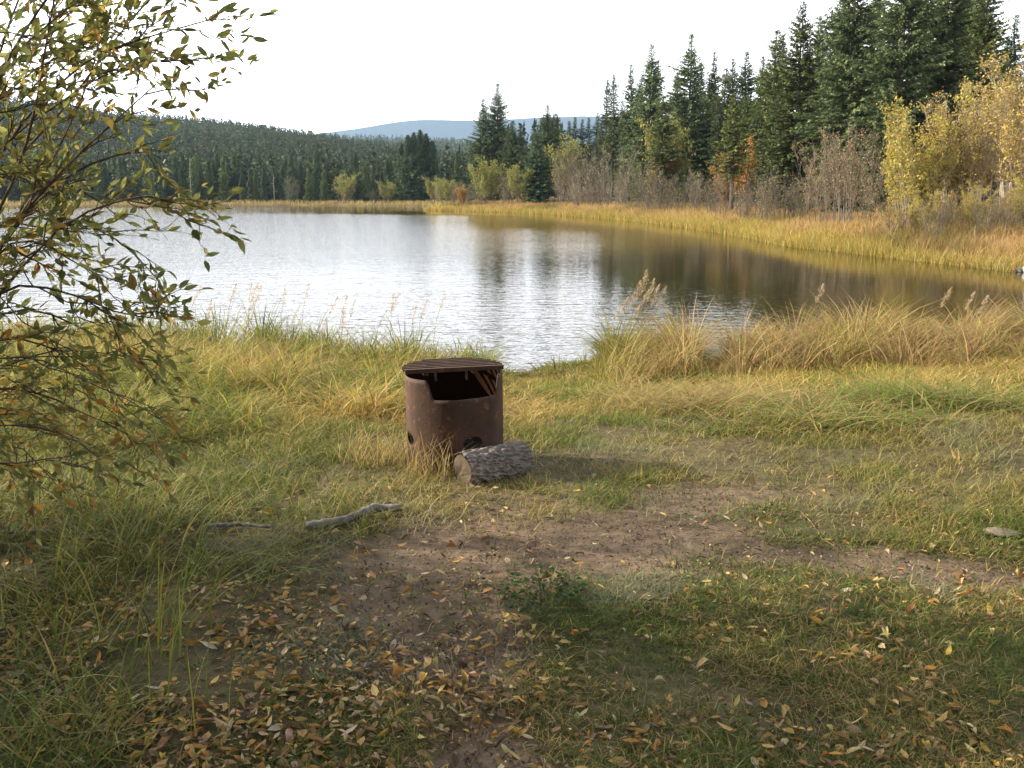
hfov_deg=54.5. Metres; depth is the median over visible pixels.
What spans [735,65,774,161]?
spruce tree
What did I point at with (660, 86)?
spruce tree
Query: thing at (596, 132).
spruce tree
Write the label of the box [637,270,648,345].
reed grass
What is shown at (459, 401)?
fire ring
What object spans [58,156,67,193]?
spruce tree
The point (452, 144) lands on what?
ridge forest
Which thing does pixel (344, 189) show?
yellowing shrub
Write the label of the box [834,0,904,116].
spruce tree
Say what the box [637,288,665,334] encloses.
reed grass
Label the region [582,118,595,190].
spruce tree
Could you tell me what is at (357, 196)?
spruce tree
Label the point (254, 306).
reed grass
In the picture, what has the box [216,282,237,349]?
reed grass
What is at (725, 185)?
shrub
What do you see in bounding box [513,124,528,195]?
spruce tree
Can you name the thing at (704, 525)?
stick
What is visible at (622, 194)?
bare shrub
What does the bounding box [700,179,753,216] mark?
bare shrub
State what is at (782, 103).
spruce tree
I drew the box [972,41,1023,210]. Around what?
golden willow
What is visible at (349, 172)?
spruce tree
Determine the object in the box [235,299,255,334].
reed grass
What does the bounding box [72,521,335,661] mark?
grass clump
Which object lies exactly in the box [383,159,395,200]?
spruce tree
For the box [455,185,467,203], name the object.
orange shrub
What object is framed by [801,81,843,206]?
spruce tree
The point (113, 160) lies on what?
spruce tree
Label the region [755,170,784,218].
bare shrub
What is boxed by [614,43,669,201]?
spruce tree
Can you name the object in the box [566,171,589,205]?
bare shrub
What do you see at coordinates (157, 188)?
spruce tree
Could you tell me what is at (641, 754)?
grass clump
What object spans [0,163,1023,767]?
ground
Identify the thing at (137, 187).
spruce tree
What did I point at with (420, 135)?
spruce tree
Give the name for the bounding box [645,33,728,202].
spruce tree
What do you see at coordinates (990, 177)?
tan willow
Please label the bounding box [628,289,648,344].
reed grass
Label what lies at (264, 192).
spruce tree
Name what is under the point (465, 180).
spruce tree
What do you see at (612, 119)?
spruce tree
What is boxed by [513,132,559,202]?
spruce tree
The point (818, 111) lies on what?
spruce tree
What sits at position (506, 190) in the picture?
bare shrub
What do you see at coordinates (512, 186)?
yellowing shrub
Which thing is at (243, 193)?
spruce tree
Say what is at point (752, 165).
orange shrub
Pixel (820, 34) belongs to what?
spruce tree
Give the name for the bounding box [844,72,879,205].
spruce tree
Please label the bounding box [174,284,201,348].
reed grass
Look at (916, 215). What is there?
golden willow
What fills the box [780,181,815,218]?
bare shrub
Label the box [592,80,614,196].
spruce tree
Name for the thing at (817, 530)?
stick
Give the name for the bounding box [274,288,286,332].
reed grass
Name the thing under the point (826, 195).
brown shrub
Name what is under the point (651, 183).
bare shrub
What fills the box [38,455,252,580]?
grass clump
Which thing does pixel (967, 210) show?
golden willow
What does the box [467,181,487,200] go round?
bare shrub
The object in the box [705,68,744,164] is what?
spruce tree
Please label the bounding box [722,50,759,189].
spruce tree
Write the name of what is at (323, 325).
reed grass
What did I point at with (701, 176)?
bare shrub
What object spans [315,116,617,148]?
blue hill
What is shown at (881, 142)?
spruce tree
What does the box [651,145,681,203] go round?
orange shrub
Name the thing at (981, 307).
reed grass
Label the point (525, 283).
lake
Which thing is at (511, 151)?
spruce tree
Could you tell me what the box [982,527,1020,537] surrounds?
stone
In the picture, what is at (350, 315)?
reed grass
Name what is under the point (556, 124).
spruce tree
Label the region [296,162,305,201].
spruce tree
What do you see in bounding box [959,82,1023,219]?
tan willow
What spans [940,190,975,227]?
brown shrub
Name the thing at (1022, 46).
spruce tree
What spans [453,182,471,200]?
bare shrub
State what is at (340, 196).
spruce tree
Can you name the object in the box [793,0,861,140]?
spruce tree
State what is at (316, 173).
spruce tree
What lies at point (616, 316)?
reed grass
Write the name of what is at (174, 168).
spruce tree
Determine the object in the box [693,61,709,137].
spruce tree
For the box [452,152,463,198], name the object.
spruce tree
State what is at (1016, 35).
spruce tree
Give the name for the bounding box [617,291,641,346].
reed grass
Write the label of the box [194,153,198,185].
spruce tree
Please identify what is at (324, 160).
lakeside wood
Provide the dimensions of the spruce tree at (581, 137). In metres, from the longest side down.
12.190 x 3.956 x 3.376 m
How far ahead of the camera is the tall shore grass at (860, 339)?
11.47 m
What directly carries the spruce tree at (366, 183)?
on the ground at (580, 531)
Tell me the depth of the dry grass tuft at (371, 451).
5.99 m
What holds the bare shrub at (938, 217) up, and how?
on the ground at (580, 531)
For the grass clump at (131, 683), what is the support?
on the ground at (580, 531)
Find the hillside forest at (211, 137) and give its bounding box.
[0,96,469,200]
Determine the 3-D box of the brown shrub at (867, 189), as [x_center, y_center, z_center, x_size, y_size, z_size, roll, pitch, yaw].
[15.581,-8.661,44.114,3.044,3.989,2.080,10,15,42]
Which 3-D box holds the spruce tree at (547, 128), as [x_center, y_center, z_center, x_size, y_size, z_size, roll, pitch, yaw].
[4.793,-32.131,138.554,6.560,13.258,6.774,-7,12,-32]
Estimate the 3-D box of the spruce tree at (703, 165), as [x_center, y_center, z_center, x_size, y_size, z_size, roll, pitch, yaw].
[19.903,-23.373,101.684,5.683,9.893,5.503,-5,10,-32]
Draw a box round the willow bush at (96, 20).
[0,0,278,587]
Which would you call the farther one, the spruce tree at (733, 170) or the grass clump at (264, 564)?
the spruce tree at (733, 170)
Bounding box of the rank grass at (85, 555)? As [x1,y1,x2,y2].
[0,390,403,767]
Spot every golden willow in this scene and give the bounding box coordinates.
[876,77,981,226]
[880,119,937,223]
[906,184,941,234]
[917,76,1021,218]
[959,179,999,228]
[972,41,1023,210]
[1004,172,1023,230]
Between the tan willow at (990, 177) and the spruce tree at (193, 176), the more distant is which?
the spruce tree at (193, 176)
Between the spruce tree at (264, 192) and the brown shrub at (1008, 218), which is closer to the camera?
the brown shrub at (1008, 218)
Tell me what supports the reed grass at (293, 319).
on the ground at (580, 531)
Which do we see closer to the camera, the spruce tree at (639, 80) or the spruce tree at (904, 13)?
the spruce tree at (904, 13)
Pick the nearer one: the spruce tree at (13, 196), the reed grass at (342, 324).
the reed grass at (342, 324)
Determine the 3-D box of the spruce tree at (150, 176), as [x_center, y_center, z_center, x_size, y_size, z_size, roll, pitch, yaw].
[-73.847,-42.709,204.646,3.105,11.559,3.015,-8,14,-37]
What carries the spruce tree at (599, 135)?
on the ground at (580, 531)
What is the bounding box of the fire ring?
[401,357,503,473]
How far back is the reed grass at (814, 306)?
11.62 m
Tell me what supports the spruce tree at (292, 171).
on the ground at (580, 531)
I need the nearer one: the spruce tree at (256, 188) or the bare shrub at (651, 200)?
the bare shrub at (651, 200)
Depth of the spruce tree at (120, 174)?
209.49 m
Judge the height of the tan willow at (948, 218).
1.944 m
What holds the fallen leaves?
on the ground at (580, 531)
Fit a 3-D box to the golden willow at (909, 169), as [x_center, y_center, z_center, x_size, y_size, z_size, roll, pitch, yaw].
[16.099,-8.916,39.554,3.492,6.187,3.633,-7,13,-34]
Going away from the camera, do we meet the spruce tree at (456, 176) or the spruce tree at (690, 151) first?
the spruce tree at (690, 151)
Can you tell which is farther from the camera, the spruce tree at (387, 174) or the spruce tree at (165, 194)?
the spruce tree at (165, 194)
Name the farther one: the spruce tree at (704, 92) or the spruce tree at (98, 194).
the spruce tree at (98, 194)
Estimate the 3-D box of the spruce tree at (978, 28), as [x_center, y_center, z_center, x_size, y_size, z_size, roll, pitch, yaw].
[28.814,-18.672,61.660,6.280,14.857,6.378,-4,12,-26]
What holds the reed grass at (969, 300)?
on the ground at (580, 531)
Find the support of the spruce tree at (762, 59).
on the ground at (580, 531)
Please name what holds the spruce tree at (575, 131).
on the ground at (580, 531)
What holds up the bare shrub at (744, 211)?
on the ground at (580, 531)
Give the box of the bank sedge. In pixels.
[423,197,1023,271]
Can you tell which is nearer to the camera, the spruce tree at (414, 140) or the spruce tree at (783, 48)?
the spruce tree at (783, 48)
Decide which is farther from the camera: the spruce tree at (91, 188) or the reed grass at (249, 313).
the spruce tree at (91, 188)
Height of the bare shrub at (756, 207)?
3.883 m
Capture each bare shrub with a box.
[283,174,300,201]
[366,189,380,202]
[448,182,460,202]
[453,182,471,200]
[465,188,475,201]
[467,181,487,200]
[498,169,524,204]
[498,171,520,201]
[549,136,595,203]
[549,150,583,202]
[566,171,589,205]
[571,150,606,204]
[581,159,605,205]
[588,138,642,204]
[611,170,637,205]
[618,157,648,206]
[630,166,680,210]
[633,158,663,207]
[647,171,676,210]
[661,176,696,211]
[684,164,728,209]
[687,168,705,208]
[699,178,721,212]
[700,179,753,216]
[726,161,781,215]
[735,190,760,219]
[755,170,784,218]
[755,181,790,214]
[758,171,796,219]
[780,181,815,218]
[783,174,815,215]
[919,195,956,236]
[969,188,1009,235]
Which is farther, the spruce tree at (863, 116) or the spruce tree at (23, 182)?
the spruce tree at (23, 182)
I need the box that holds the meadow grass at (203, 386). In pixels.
[0,317,1023,452]
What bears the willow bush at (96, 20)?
on the ground at (580, 531)
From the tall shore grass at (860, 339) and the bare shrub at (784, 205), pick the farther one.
the bare shrub at (784, 205)
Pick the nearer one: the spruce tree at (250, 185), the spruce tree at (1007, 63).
the spruce tree at (1007, 63)
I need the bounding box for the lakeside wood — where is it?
[0,114,567,200]
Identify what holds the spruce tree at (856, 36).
on the ground at (580, 531)
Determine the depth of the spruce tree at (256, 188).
213.43 m
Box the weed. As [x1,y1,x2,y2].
[497,562,587,622]
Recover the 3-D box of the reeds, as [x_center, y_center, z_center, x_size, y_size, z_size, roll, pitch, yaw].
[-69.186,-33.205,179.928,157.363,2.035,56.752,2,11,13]
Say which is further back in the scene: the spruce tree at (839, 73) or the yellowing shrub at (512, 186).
the yellowing shrub at (512, 186)
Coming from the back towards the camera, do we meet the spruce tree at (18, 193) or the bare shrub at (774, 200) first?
the spruce tree at (18, 193)
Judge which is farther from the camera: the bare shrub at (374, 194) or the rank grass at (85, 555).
the bare shrub at (374, 194)
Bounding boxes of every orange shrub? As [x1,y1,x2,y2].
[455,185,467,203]
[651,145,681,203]
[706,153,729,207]
[722,133,758,205]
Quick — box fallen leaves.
[0,424,1023,767]
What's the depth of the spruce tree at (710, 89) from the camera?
117.16 m
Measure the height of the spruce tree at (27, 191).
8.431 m
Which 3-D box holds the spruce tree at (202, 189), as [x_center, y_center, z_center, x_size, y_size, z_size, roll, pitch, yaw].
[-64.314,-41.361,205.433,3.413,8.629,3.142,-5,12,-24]
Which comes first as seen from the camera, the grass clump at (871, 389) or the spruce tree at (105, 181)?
the grass clump at (871, 389)
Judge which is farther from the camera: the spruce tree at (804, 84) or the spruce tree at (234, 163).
the spruce tree at (234, 163)
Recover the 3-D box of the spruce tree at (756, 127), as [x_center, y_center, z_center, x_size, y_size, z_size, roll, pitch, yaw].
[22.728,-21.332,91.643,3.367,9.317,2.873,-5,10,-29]
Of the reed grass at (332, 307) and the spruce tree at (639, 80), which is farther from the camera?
the spruce tree at (639, 80)
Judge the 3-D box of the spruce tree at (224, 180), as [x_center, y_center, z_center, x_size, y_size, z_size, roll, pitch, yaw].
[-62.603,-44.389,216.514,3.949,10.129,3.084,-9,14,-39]
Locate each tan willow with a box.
[870,197,908,235]
[931,189,970,230]
[951,76,1022,216]
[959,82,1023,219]
[981,188,1018,226]
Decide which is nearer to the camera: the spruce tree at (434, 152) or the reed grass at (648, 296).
the reed grass at (648, 296)
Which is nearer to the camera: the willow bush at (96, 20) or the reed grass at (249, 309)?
the willow bush at (96, 20)
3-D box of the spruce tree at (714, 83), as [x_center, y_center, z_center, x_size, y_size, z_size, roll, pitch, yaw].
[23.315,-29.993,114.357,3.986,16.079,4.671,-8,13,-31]
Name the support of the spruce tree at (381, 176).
on the ground at (580, 531)
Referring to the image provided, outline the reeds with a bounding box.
[0,197,525,205]
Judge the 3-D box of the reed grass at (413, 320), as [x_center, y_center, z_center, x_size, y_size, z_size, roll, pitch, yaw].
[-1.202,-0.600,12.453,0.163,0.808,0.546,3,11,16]
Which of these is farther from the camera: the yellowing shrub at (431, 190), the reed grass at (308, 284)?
the yellowing shrub at (431, 190)
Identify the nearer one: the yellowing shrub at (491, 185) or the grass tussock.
the grass tussock
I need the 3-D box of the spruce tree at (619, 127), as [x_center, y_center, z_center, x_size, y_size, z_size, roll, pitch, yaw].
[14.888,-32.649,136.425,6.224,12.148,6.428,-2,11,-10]
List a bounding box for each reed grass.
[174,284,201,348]
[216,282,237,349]
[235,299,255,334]
[242,283,259,349]
[245,283,260,339]
[249,283,262,346]
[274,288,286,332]
[276,283,309,350]
[286,304,300,340]
[318,317,327,350]
[322,296,338,351]
[336,311,345,344]
[338,295,351,341]
[346,299,356,337]
[377,294,396,348]
[380,292,400,349]
[407,307,416,341]
[417,299,427,343]
[430,292,447,347]
[599,296,629,351]
[606,280,641,338]
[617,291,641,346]
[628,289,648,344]
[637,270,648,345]
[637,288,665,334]
[639,279,654,353]
[641,285,660,337]
[799,283,824,340]
[928,287,951,349]
[954,291,975,347]
[966,295,989,339]
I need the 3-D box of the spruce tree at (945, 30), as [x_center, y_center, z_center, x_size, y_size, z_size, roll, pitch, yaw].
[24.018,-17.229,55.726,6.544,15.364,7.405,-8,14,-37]
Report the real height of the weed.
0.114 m
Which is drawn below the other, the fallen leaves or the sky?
the fallen leaves
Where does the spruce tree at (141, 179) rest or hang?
on the ground at (580, 531)
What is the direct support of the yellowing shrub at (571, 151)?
on the ground at (580, 531)
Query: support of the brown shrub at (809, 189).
on the ground at (580, 531)
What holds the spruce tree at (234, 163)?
on the ground at (580, 531)
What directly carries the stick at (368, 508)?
on the ground at (580, 531)
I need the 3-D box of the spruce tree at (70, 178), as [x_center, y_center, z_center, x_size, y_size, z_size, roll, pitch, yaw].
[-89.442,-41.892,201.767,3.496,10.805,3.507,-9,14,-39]
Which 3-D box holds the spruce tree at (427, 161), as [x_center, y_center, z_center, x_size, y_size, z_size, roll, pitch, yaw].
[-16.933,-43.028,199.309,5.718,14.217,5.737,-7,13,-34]
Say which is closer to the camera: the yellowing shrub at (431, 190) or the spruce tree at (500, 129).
the spruce tree at (500, 129)
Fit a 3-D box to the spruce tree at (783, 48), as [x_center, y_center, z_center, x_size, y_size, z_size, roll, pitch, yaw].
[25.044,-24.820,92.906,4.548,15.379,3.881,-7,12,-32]
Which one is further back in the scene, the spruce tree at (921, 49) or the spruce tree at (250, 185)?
the spruce tree at (250, 185)
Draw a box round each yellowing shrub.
[332,171,361,201]
[374,179,398,201]
[420,175,443,202]
[432,177,462,201]
[468,155,508,203]
[505,161,534,203]
[543,133,590,197]
[634,111,696,203]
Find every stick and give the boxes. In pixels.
[205,522,274,528]
[305,503,402,529]
[690,518,719,527]
[800,511,835,546]
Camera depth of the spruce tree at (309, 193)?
203.77 m
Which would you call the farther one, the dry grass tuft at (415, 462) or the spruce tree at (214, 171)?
the spruce tree at (214, 171)
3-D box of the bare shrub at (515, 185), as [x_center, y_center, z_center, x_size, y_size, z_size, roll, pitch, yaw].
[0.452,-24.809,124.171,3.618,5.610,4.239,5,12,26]
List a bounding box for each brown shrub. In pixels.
[791,132,858,221]
[799,120,879,221]
[819,117,890,222]
[835,143,893,221]
[895,208,916,228]
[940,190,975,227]
[995,193,1023,234]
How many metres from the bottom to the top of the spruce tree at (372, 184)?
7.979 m
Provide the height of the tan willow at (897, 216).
1.781 m
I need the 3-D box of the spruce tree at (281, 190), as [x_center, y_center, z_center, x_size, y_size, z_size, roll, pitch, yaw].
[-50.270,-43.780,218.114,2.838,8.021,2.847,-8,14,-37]
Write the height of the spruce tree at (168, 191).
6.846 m
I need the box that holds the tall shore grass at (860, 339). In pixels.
[0,287,1023,407]
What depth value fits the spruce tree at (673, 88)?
120.65 m
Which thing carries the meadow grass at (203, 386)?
on the ground at (580, 531)
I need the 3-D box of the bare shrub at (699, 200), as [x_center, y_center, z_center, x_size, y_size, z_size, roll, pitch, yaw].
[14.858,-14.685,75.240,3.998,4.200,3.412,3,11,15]
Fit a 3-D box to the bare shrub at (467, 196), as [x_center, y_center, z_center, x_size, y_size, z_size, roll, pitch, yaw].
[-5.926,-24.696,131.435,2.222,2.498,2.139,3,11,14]
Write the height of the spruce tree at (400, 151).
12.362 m
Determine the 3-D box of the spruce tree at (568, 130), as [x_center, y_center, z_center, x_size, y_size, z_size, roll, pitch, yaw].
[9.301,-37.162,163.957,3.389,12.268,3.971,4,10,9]
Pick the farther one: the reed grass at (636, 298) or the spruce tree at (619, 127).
the spruce tree at (619, 127)
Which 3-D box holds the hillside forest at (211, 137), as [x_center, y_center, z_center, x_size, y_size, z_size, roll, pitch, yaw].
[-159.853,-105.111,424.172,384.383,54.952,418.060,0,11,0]
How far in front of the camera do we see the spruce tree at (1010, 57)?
74.35 m
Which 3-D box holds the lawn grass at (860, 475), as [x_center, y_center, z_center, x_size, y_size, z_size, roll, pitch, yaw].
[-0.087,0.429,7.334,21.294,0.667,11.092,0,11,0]
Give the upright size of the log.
0.210 m
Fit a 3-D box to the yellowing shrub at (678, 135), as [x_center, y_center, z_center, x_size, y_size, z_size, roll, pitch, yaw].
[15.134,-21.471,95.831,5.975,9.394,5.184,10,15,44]
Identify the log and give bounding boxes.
[452,441,533,483]
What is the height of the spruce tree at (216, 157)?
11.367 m
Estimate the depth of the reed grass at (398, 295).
11.98 m
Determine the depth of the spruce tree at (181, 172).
212.49 m
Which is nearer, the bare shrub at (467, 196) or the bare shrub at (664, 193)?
the bare shrub at (664, 193)
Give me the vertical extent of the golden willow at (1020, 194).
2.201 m
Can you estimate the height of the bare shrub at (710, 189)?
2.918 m
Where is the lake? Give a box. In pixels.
[0,205,1023,371]
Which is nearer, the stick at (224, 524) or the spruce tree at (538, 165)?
the stick at (224, 524)
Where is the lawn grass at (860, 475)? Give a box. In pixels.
[0,355,1023,767]
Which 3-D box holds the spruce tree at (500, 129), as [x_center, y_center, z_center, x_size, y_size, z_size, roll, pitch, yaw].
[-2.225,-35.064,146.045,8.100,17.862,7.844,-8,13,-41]
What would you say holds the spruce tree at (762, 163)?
on the ground at (580, 531)
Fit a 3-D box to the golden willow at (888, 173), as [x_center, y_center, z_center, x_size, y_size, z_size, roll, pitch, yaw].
[16.931,-8.885,42.198,2.364,4.952,2.460,1,11,4]
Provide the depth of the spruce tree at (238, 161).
236.24 m
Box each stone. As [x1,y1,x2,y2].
[603,458,613,463]
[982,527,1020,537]
[1015,267,1022,271]
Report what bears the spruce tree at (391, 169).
on the ground at (580, 531)
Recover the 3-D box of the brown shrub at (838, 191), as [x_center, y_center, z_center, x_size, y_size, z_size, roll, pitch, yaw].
[15.866,-9.643,45.960,2.603,5.377,3.808,-3,11,-15]
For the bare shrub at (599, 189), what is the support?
on the ground at (580, 531)
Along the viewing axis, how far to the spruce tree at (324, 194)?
204.81 m
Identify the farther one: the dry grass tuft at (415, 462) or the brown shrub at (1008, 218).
the brown shrub at (1008, 218)
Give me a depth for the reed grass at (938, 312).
11.58 m
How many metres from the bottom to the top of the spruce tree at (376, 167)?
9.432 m
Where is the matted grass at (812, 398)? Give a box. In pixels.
[505,365,1023,450]
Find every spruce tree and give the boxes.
[6,175,17,201]
[15,180,21,200]
[17,152,35,200]
[24,176,37,200]
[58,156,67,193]
[61,171,78,201]
[76,165,87,201]
[86,165,94,201]
[90,159,105,201]
[100,154,110,199]
[109,151,117,179]
[113,157,131,201]
[117,157,132,199]
[132,164,141,200]
[139,174,144,192]
[141,162,151,200]
[145,148,158,199]
[148,156,165,201]
[158,159,168,197]
[164,171,171,196]
[169,154,179,197]
[177,154,190,200]
[182,158,190,197]
[186,158,200,199]
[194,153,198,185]
[194,163,207,201]
[204,159,217,200]
[211,159,218,200]
[214,153,220,188]
[218,157,232,200]
[231,151,239,196]
[236,155,240,171]
[238,167,246,200]
[246,168,255,201]
[252,168,260,200]
[260,167,268,200]
[269,167,279,200]
[277,166,289,200]
[282,156,288,185]
[284,152,299,201]
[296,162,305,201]
[303,169,315,202]
[311,148,322,201]
[319,169,331,201]
[334,169,346,202]
[346,152,353,200]
[349,151,364,201]
[361,166,369,200]
[369,166,377,200]
[375,160,380,200]
[378,170,385,199]
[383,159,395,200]
[385,160,397,199]
[390,143,407,201]
[394,135,420,201]
[401,132,427,201]
[416,129,427,198]
[417,133,439,201]
[428,140,444,201]
[440,164,445,179]
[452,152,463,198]
[460,98,502,201]
[461,168,469,195]
[465,147,473,183]
[469,83,525,200]
[494,121,527,199]
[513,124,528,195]
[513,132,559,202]
[531,105,567,198]
[545,113,565,197]
[559,120,573,192]
[571,117,580,193]
[578,120,589,192]
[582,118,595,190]
[586,113,600,189]
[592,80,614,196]
[592,122,607,191]
[599,75,622,196]
[605,101,627,186]
[610,127,637,192]
[612,64,642,200]
[613,79,647,184]
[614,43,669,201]
[629,94,687,204]
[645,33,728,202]
[645,61,670,137]
[661,72,681,133]
[682,101,700,201]
[682,106,720,201]
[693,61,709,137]
[702,50,724,179]
[703,93,758,208]
[703,99,729,202]
[704,72,720,110]
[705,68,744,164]
[721,57,741,128]
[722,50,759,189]
[725,96,755,200]
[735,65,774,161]
[740,27,797,203]
[743,0,839,210]
[747,102,764,201]
[748,56,768,131]
[750,96,788,202]
[753,62,795,193]
[765,35,788,114]
[781,14,830,151]
[789,0,903,213]
[792,82,830,203]
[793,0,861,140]
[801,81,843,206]
[816,0,960,213]
[818,23,867,109]
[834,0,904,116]
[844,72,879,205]
[858,68,910,203]
[875,0,993,209]
[894,0,951,136]
[921,1,990,112]
[942,0,1017,200]
[964,1,1020,176]
[995,42,1023,94]
[1000,15,1023,166]
[1013,22,1023,114]
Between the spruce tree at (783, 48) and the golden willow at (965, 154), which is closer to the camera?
the golden willow at (965, 154)
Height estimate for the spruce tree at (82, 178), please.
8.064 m
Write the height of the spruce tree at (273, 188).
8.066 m
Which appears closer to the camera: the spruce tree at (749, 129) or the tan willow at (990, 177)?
the tan willow at (990, 177)
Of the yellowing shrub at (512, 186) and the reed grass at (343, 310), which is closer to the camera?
the reed grass at (343, 310)
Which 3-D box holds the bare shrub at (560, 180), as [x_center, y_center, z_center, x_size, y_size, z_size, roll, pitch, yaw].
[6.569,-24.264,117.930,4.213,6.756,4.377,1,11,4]
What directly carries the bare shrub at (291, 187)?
on the ground at (580, 531)
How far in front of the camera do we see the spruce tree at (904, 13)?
53.30 m
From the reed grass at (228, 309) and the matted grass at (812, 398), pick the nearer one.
the matted grass at (812, 398)
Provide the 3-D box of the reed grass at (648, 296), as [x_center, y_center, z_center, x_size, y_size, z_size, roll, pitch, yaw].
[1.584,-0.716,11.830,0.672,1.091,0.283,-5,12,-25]
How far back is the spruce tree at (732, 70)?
113.63 m
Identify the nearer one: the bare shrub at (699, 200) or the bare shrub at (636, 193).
the bare shrub at (699, 200)
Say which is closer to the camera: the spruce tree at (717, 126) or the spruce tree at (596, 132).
the spruce tree at (717, 126)
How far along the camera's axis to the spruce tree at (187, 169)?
212.65 m
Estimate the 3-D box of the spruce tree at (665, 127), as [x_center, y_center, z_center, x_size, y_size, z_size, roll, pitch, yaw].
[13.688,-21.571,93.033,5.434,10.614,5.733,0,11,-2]
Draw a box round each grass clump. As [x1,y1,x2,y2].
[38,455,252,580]
[70,607,257,741]
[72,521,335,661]
[168,497,381,599]
[597,726,758,767]
[808,359,980,407]
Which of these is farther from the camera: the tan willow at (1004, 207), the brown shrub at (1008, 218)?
the tan willow at (1004, 207)
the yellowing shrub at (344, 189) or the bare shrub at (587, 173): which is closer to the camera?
the bare shrub at (587, 173)
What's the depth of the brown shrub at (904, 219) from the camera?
38.88 m
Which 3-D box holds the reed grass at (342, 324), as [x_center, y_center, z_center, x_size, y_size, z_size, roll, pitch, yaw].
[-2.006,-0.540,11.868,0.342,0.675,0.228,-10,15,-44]
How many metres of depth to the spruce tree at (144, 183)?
212.69 m
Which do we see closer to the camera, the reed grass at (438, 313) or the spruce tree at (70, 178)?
the reed grass at (438, 313)
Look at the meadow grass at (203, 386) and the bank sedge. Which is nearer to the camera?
the meadow grass at (203, 386)
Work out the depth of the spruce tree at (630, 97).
116.10 m
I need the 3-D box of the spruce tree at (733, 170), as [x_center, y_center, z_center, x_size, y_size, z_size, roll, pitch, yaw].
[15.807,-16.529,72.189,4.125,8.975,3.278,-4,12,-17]
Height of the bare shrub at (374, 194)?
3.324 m
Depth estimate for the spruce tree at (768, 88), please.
84.17 m
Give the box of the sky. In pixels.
[0,0,1023,133]
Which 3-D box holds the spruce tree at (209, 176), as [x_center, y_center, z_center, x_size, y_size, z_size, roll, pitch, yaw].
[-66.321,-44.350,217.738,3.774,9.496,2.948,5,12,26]
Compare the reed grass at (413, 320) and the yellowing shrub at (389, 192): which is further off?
the yellowing shrub at (389, 192)
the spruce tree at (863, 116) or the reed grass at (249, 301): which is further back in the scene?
the spruce tree at (863, 116)
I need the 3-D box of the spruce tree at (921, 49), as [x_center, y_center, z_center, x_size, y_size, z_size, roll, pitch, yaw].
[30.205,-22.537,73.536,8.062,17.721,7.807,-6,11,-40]
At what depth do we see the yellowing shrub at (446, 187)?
171.17 m
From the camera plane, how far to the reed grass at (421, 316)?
12.20 m
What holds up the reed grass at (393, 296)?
on the ground at (580, 531)
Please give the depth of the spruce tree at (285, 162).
219.81 m
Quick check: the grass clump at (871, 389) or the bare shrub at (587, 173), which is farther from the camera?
the bare shrub at (587, 173)
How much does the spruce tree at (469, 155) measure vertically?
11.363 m
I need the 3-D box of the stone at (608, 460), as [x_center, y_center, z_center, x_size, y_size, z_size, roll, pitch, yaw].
[0.592,0.474,6.110,0.073,0.032,0.100,2,11,11]
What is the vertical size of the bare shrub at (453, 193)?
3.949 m
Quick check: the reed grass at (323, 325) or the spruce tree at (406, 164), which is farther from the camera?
the spruce tree at (406, 164)
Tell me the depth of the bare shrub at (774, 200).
60.07 m
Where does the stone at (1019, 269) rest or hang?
on the lake
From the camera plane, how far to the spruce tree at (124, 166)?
215.17 m
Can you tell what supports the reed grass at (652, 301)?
on the ground at (580, 531)
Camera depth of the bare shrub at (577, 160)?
116.63 m
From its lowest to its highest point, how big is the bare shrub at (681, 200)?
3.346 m
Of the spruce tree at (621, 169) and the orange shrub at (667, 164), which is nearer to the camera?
the orange shrub at (667, 164)
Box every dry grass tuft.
[315,414,413,469]
[381,425,480,480]
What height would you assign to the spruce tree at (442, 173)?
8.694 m
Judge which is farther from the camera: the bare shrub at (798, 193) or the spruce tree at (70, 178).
the spruce tree at (70, 178)
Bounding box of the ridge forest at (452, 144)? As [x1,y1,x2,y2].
[326,131,605,160]
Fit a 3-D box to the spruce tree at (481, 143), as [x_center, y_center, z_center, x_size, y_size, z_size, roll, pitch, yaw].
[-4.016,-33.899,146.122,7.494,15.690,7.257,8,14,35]
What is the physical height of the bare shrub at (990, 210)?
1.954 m
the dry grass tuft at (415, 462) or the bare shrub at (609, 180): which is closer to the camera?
the dry grass tuft at (415, 462)

